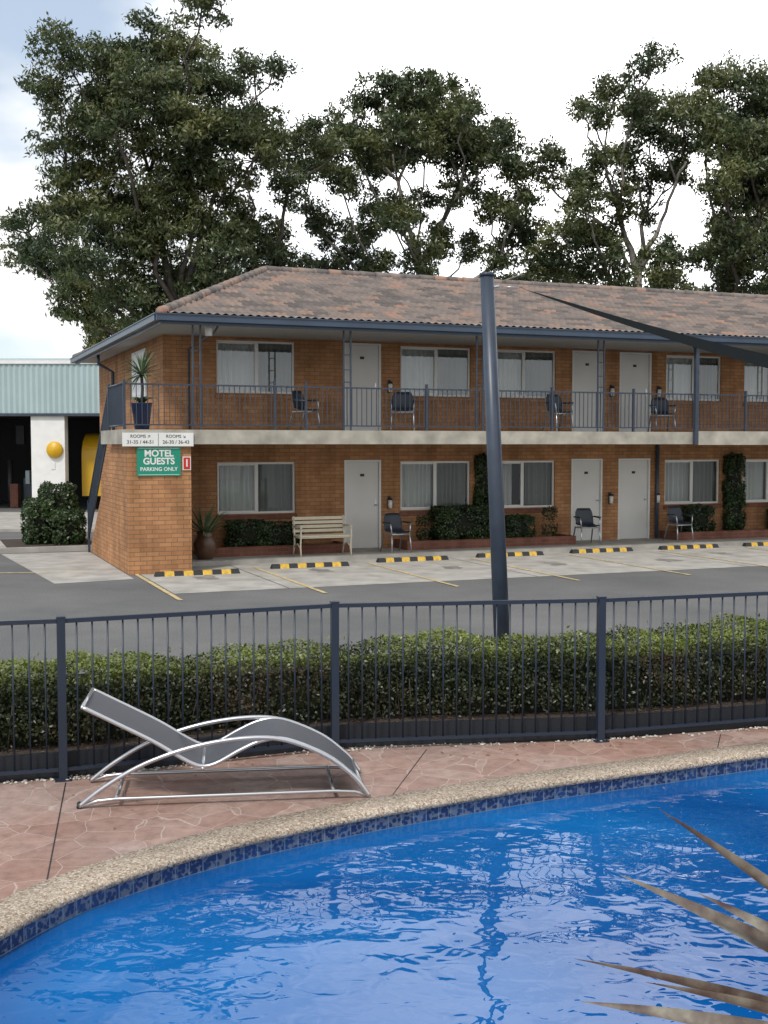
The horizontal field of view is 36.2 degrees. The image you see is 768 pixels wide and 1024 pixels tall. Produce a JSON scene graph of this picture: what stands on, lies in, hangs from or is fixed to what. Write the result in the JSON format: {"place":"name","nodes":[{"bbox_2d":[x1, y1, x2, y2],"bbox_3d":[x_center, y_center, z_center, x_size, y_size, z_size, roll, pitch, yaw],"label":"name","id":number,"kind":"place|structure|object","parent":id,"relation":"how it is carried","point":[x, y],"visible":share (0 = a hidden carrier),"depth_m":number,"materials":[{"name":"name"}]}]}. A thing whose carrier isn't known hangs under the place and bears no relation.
{"place":"outdoors","nodes":[
{"label":"outdoors","id":0,"kind":"place"},
{"bbox_2d":[0,532,767,676],"bbox_3d":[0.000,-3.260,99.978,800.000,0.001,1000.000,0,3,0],"label":"ground","id":1,"kind":"structure","parent":0,"point":[26,596],"depth_m":17.92,"materials":[{"name":"grey asphalt"}]},
{"bbox_2d":[0,537,91,553],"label":"kerb island","id":2,"kind":"structure","parent":1,"relation":"on","point":[18,545],"depth_m":27.45,"materials":[{"name":"concrete"}]},
{"bbox_2d":[20,480,86,544],"bbox_3d":[-8.047,0.053,28.506,1.485,1.643,2.027,-1,4,-23],"label":"round bush","id":3,"kind":"object","parent":2,"relation":"on","point":[55,517],"visible":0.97,"depth_m":27.92,"materials":[{"name":"green plant"}]},
{"bbox_2d":[0,512,97,531],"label":"concrete forecourt","id":4,"kind":"structure","parent":1,"relation":"on","point":[10,521],"depth_m":36.87,"materials":[{"name":"grey concrete"}]},
{"bbox_2d":[0,358,100,511],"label":"shell","id":5,"kind":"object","parent":4,"relation":"on","point":[79,429],"depth_m":50.82,"materials":[{"name":"white painted render"},{"name":"steel"}]},
{"bbox_2d":[0,360,99,415],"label":"fascia","id":6,"kind":"structure","parent":5,"relation":"attached to","point":[47,388],"depth_m":41.79,"materials":[{"name":"metal"}]},
{"bbox_2d":[7,426,100,506],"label":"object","id":7,"kind":"object","parent":4,"relation":"on","point":[89,446],"visible":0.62,"depth_m":44.39,"materials":[{"name":"yellow metal"}]},
{"bbox_2d":[31,416,68,497],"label":"columns","id":8,"kind":"structure","parent":1,"relation":"on","point":[46,431],"depth_m":42.00,"materials":[{"name":"white paint"}]},
{"bbox_2d":[46,441,62,468],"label":"round sign","id":9,"kind":"object","parent":8,"relation":"attached to","point":[54,449],"visible":1,"depth_m":41.86,"materials":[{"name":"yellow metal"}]},
{"bbox_2d":[0,0,346,340],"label":"gum tree","id":10,"kind":"object","parent":1,"relation":"on","point":[144,220],"visible":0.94,"depth_m":47.97,"materials":[{"name":"green plant"}]},
{"bbox_2d":[0,572,730,640],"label":"carpark markings","id":11,"kind":"object","parent":1,"relation":"on","point":[47,572],"visible":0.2,"depth_m":22.90,"materials":[{"name":"paint"}]},
{"bbox_2d":[0,697,765,755],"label":"garden bed","id":12,"kind":"object","parent":1,"relation":"on","point":[207,732],"visible":0.13,"depth_m":10.13,"materials":[{"name":"soil"}]},
{"bbox_2d":[0,612,766,751],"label":"hedge","id":13,"kind":"object","parent":12,"relation":"on","point":[21,701],"visible":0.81,"depth_m":10.11,"materials":[{"name":"green plant"}]},
{"bbox_2d":[12,702,766,828],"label":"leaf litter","id":14,"kind":"object","parent":12,"relation":"on","point":[397,721],"visible":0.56,"depth_m":9.63,"materials":[{"name":"brown plant"}]},
{"bbox_2d":[0,704,767,782],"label":"garden edging","id":15,"kind":"object","parent":1,"relation":"on","point":[22,761],"visible":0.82,"depth_m":9.81,"materials":[{"name":"black"}]},
{"bbox_2d":[2,545,767,593],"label":"concrete apron","id":16,"kind":"object","parent":1,"relation":"on","point":[67,567],"visible":0.77,"depth_m":23.65,"materials":[{"name":"grey concrete"}]},
{"bbox_2d":[92,444,191,574],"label":"brick wall","id":17,"kind":"structure","parent":16,"relation":"on","point":[143,524],"depth_m":22.75,"materials":[{"name":"brick"}]},
{"bbox_2d":[137,447,180,475],"bbox_3d":[-4.322,-0.971,22.564,0.840,0.560,0.024,-1,4,-22],"label":"motel parking sign","id":18,"kind":"object","parent":17,"relation":"attached to","point":[158,461],"visible":1,"depth_m":22.56,"materials":[{"name":"teal metal"}]},
{"bbox_2d":[182,457,190,469],"bbox_3d":[-3.820,-0.942,22.765,0.160,0.260,0.027,-1,4,-22],"label":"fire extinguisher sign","id":19,"kind":"object","parent":17,"relation":"attached to","point":[186,461],"visible":1,"depth_m":22.75,"materials":[{"name":"white paint"}]},
{"bbox_2d":[154,569,239,576],"bbox_3d":[-3.570,1.160,22.505,1.650,0.085,0.150,-1,4,-21],"label":"wheel stop","id":20,"kind":"object","parent":16,"relation":"on","point":[195,572],"visible":1,"depth_m":22.45,"materials":[{"name":"black"}]},
{"bbox_2d":[270,561,349,568],"bbox_3d":[-1.502,1.079,23.900,1.650,0.085,0.150,-1,4,-20],"label":"wheel stop","id":21,"kind":"object","parent":16,"relation":"on","point":[307,565],"visible":1,"depth_m":23.83,"materials":[{"name":"black"}]},
{"bbox_2d":[376,556,448,562],"bbox_3d":[0.616,1.006,25.175,1.650,0.085,0.150,-1,4,-22],"label":"wheel stop","id":22,"kind":"object","parent":16,"relation":"on","point":[407,559],"visible":1,"depth_m":25.10,"materials":[{"name":"black"}]},
{"bbox_2d":[135,547,764,599],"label":"parking lines","id":23,"kind":"object","parent":16,"relation":"on","point":[160,588],"visible":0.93,"depth_m":22.50,"materials":[{"name":"paint"}]},
{"bbox_2d":[194,552,731,578],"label":"oil stains","id":24,"kind":"object","parent":16,"relation":"on","point":[328,570],"visible":1,"depth_m":23.81,"materials":[{"name":"liquid"}]},
{"bbox_2d":[476,551,543,557],"bbox_3d":[2.814,0.944,26.247,1.650,0.085,0.150,-1,4,-22],"label":"wheel stop","id":25,"kind":"object","parent":16,"relation":"on","point":[508,554],"visible":0.78,"depth_m":26.24,"materials":[{"name":"black"}]},
{"bbox_2d":[569,547,632,553],"bbox_3d":[5.043,0.887,27.244,1.650,0.085,0.150,-1,4,-22],"label":"wheel stop","id":26,"kind":"object","parent":16,"relation":"on","point":[599,550],"visible":1,"depth_m":27.18,"materials":[{"name":"black"}]},
{"bbox_2d":[658,544,718,549],"bbox_3d":[7.301,0.834,28.166,1.650,0.085,0.150,-1,4,-21],"label":"wheel stop","id":27,"kind":"object","parent":16,"relation":"on","point":[672,547],"visible":1,"depth_m":28.09,"materials":[{"name":"black"}]},
{"bbox_2d":[742,542,767,546],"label":"wheel stop","id":28,"kind":"object","parent":16,"relation":"on","point":[755,544],"visible":1,"depth_m":28.84,"materials":[{"name":"black"}]},
{"bbox_2d":[80,264,767,348],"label":"distant trees","id":29,"kind":"object","parent":1,"relation":"on","point":[106,334],"visible":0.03,"depth_m":63.42,"materials":[{"name":"green plant"}]},
{"bbox_2d":[87,325,767,551],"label":"balcony railing","id":30,"kind":"object","parent":1,"relation":"on","point":[114,413],"visible":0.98,"depth_m":24.81,"materials":[{"name":"black metal"}]},
{"bbox_2d":[114,346,164,429],"bbox_3d":[-4.727,-2.424,22.878,1.135,1.646,1.096,0,3,0],"label":"potted dracaena","id":31,"kind":"object","parent":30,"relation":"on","point":[143,362],"visible":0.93,"depth_m":22.81,"materials":[{"name":"blue"}]},
{"bbox_2d":[122,433,193,445],"bbox_3d":[-4.321,-1.387,22.498,1.360,0.260,0.028,-1,4,-22],"label":"room direction sign","id":32,"kind":"object","parent":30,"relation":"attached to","point":[157,439],"visible":1,"depth_m":22.48,"materials":[{"name":"white metal"}]},
{"bbox_2d":[287,390,320,429],"bbox_3d":[-1.709,-2.151,25.046,0.544,0.870,0.559,2,4,28],"label":"patio chair","id":33,"kind":"object","parent":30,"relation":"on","point":[300,405],"visible":0.69,"depth_m":25.14,"materials":[{"name":"grey plastic"}]},
{"bbox_2d":[282,64,579,279],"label":"gum tree","id":34,"kind":"object","parent":1,"relation":"on","point":[452,135],"visible":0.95,"depth_m":55.27,"materials":[{"name":"green plant"}]},
{"bbox_2d":[99,334,767,553],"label":"brick walls","id":35,"kind":"structure","parent":1,"relation":"on","point":[319,479],"depth_m":27.35,"materials":[{"name":"orange brick"}]},
{"bbox_2d":[131,348,146,397],"bbox_3d":[-5.788,-3.253,27.759,0.035,1.100,1.800,-1,4,-22],"label":"side window","id":36,"kind":"structure","parent":35,"relation":"attached to","point":[140,353],"depth_m":27.76,"materials":[{"name":"white glass"}]},
{"bbox_2d":[101,429,767,444],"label":"balcony slab","id":37,"kind":"structure","parent":35,"relation":"attached to","point":[410,437],"depth_m":24.73,"materials":[{"name":"beige concrete"}]},
{"bbox_2d":[390,392,415,430],"bbox_3d":[0.403,-2.175,25.461,0.559,0.870,0.544,0,3,1],"label":"patio chair","id":38,"kind":"object","parent":37,"relation":"on","point":[409,398],"visible":0.74,"depth_m":25.59,"materials":[{"name":"grey plastic"}]},
{"bbox_2d":[647,398,675,431],"bbox_3d":[6.769,-2.359,28.648,0.559,0.870,0.544,-1,3,-10],"label":"patio chair","id":39,"kind":"object","parent":37,"relation":"on","point":[664,411],"visible":0.8,"depth_m":28.77,"materials":[{"name":"grey plastic"}]},
{"bbox_2d":[181,312,767,373],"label":"soffit","id":40,"kind":"structure","parent":35,"relation":"on","point":[451,324],"depth_m":34.29,"materials":[{"name":"paint"}]},
{"bbox_2d":[216,340,767,513],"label":"window frames","id":41,"kind":"structure","parent":35,"relation":"attached to","point":[434,463],"depth_m":27.89,"materials":[{"name":"white metal"}]},
{"bbox_2d":[218,343,767,510],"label":"curtains","id":42,"kind":"object","parent":35,"relation":"attached to","point":[236,367],"visible":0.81,"depth_m":27.99,"materials":[{"name":"white fabric"}]},
{"bbox_2d":[344,343,661,548],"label":"doors","id":43,"kind":"structure","parent":35,"relation":"attached to","point":[362,497],"depth_m":29.15,"materials":[{"name":"white paint"}]},
{"bbox_2d":[192,537,767,565],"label":"footpath","id":44,"kind":"structure","parent":1,"relation":"on","point":[376,553],"depth_m":26.58,"materials":[{"name":"concrete"}]},
{"bbox_2d":[192,504,238,559],"bbox_3d":[-3.676,0.390,24.559,1.098,1.195,1.284,3,4,38],"label":"potted agave","id":45,"kind":"object","parent":44,"relation":"on","point":[205,544],"visible":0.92,"depth_m":24.40,"materials":[{"name":"brown ceramic"}]},
{"bbox_2d":[292,515,352,556],"bbox_3d":[-1.339,0.514,25.512,1.200,0.850,0.609,-1,4,-22],"label":"park bench","id":46,"kind":"object","parent":44,"relation":"on","point":[343,535],"visible":1,"depth_m":25.59,"materials":[{"name":"beige paint"}]},
{"bbox_2d":[380,513,411,552],"bbox_3d":[0.265,0.466,26.206,0.559,0.870,0.544,-2,4,-30],"label":"patio chair","id":47,"kind":"object","parent":44,"relation":"on","point":[392,522],"visible":1,"depth_m":26.28,"materials":[{"name":"black fabric"}]},
{"bbox_2d":[70,312,767,538],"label":"gutters","id":48,"kind":"object","parent":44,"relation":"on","point":[151,326],"visible":0.87,"depth_m":25.39,"materials":[{"name":"grey"}]},
{"bbox_2d":[72,266,767,356],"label":"ridge caps","id":49,"kind":"object","parent":48,"relation":"on","point":[178,303],"visible":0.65,"depth_m":30.76,"materials":[{"name":"tile"}]},
{"bbox_2d":[170,270,767,336],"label":"roof front","id":50,"kind":"structure","parent":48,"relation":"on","point":[314,295],"depth_m":27.79,"materials":[{"name":"tile"}]},
{"bbox_2d":[214,529,767,556],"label":"garden beds","id":51,"kind":"object","parent":44,"relation":"on","point":[557,539],"visible":0.73,"depth_m":27.14,"materials":[{"name":"red brick"}]},
{"bbox_2d":[223,518,303,546],"bbox_3d":[-2.629,0.473,25.784,1.818,0.716,0.666,-1,4,-22],"label":"garden shrub","id":52,"kind":"object","parent":51,"relation":"on","point":[261,532],"visible":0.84,"depth_m":25.54,"materials":[{"name":"green plant"}]},
{"bbox_2d":[415,515,429,540],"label":"rose bush","id":53,"kind":"object","parent":51,"relation":"on","point":[420,536],"visible":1,"depth_m":27.08,"materials":[{"name":"green plant"}]},
{"bbox_2d":[427,503,489,539],"bbox_3d":[1.748,0.267,27.548,1.442,0.942,0.804,-1,4,-21],"label":"box shrub","id":54,"kind":"object","parent":51,"relation":"on","point":[456,522],"visible":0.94,"depth_m":27.32,"materials":[{"name":"green plant"}]},
{"bbox_2d":[472,452,489,538],"bbox_3d":[2.342,-0.377,28.053,0.536,2.111,0.376,-1,4,-20],"label":"climbing ivy","id":55,"kind":"object","parent":51,"relation":"on","point":[480,495],"visible":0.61,"depth_m":27.96,"materials":[{"name":"green plant"}]},
{"bbox_2d":[505,513,536,537],"bbox_3d":[3.196,0.355,28.107,0.824,0.673,0.681,-1,4,-22],"label":"box shrub","id":56,"kind":"object","parent":51,"relation":"on","point":[516,524],"visible":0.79,"depth_m":27.90,"materials":[{"name":"green plant"}]},
{"bbox_2d":[541,506,557,535],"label":"rose bush","id":57,"kind":"object","parent":51,"relation":"on","point":[544,511],"visible":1,"depth_m":28.34,"materials":[{"name":"green plant"}]},
{"bbox_2d":[678,503,715,531],"bbox_3d":[7.960,0.178,30.009,0.926,0.838,0.670,-1,4,-22],"label":"box shrub","id":58,"kind":"object","parent":51,"relation":"on","point":[701,513],"visible":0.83,"depth_m":29.82,"materials":[{"name":"green plant"}]},
{"bbox_2d":[721,452,746,529],"bbox_3d":[9.158,-0.527,30.749,0.678,2.098,0.429,-1,4,-21],"label":"climbing ivy","id":59,"kind":"object","parent":51,"relation":"on","point":[734,496],"visible":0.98,"depth_m":30.65,"materials":[{"name":"green plant"}]},
{"bbox_2d":[573,508,600,545],"bbox_3d":[4.855,0.351,28.200,0.559,0.870,0.544,-1,3,-16],"label":"patio chair","id":60,"kind":"object","parent":44,"relation":"on","point":[583,517],"visible":1,"depth_m":28.31,"materials":[{"name":"fabric"}]},
{"bbox_2d":[663,506,693,541],"bbox_3d":[7.313,0.294,29.181,0.559,0.870,0.544,-2,4,-27],"label":"patio chair","id":61,"kind":"object","parent":44,"relation":"on","point":[674,514],"visible":1,"depth_m":29.25,"materials":[{"name":"fabric"}]},
{"bbox_2d":[510,35,713,289],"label":"gum tree","id":62,"kind":"object","parent":1,"relation":"on","point":[649,119],"visible":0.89,"depth_m":53.13,"materials":[{"name":"green plant"}]},
{"bbox_2d":[522,288,767,367],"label":"shade sail","id":63,"kind":"object","parent":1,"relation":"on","point":[751,357],"visible":1,"depth_m":11.54,"materials":[{"name":"black fabric"}]},
{"bbox_2d":[670,49,767,294],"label":"gum tree","id":64,"kind":"object","parent":1,"relation":"on","point":[738,138],"visible":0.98,"depth_m":49.88,"materials":[{"name":"green plant"}]},
{"bbox_2d":[0,726,767,899],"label":"pool deck","id":65,"kind":"structure","parent":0,"point":[29,816],"depth_m":8.51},
{"bbox_2d":[76,687,370,808],"bbox_3d":[-1.139,1.657,8.471,2.031,0.717,0.653,0,3,-7],"label":"sun lounger","id":66,"kind":"object","parent":65,"relation":"on","point":[167,738],"visible":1,"depth_m":8.45,"materials":[{"name":"silver metal"}]},
{"bbox_2d":[46,734,720,879],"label":"deck joints","id":67,"kind":"object","parent":65,"relation":"on","point":[63,796],"visible":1,"depth_m":7.89,"materials":[{"name":"black"}]},
{"bbox_2d":[0,591,767,782],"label":"pool fence","id":68,"kind":"object","parent":65,"relation":"on","point":[599,732],"visible":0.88,"depth_m":9.61,"materials":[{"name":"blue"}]},
{"bbox_2d":[3,726,767,784],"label":"pebbles","id":69,"kind":"object","parent":65,"relation":"on","point":[24,781],"visible":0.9,"depth_m":9.62,"materials":[{"name":"gravel"}]},
{"bbox_2d":[577,809,767,1023],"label":"cordyline plant","id":70,"kind":"object","parent":65,"relation":"on","point":[757,936],"visible":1,"depth_m":3.63,"materials":[{"name":"brown plant"}]},
{"bbox_2d":[0,758,767,956],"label":"pool wall","id":71,"kind":"structure","parent":0,"point":[65,913],"depth_m":7.85,"materials":[{"name":"blue tile"}]},
{"bbox_2d":[0,742,767,940],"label":"pool coping","id":72,"kind":"object","parent":71,"relation":"on","point":[21,909],"visible":1,"depth_m":7.78,"materials":[{"name":"white stone"}]},
{"bbox_2d":[0,769,767,1023],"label":"pool water","id":73,"kind":"structure","parent":71,"relation":"in","point":[510,915],"depth_m":6.36,"materials":[{"name":"blue liquid"}]},
{"bbox_2d":[0,0,767,357],"label":"sky","id":74,"kind":"structure","parent":0,"point":[527,58],"materials":[{"name":"white"}]},
{"bbox_2d":[479,272,518,646],"bbox_3d":[1.167,-0.264,11.663,0.318,4.195,0.453,-2,4,-29],"label":"shade pole","id":75,"kind":"object","parent":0,"point":[496,497],"visible":0.69,"depth_m":11.61,"materials":[{"name":"grey metal"}]},
{"bbox_2d":[542,394,573,430],"bbox_3d":[3.960,-2.251,26.774,0.559,0.870,0.544,-2,4,-33],"label":"patio chair","id":76,"kind":"object","parent":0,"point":[555,403],"visible":0.66,"depth_m":26.81,"materials":[{"name":"grey plastic"}]}
]}

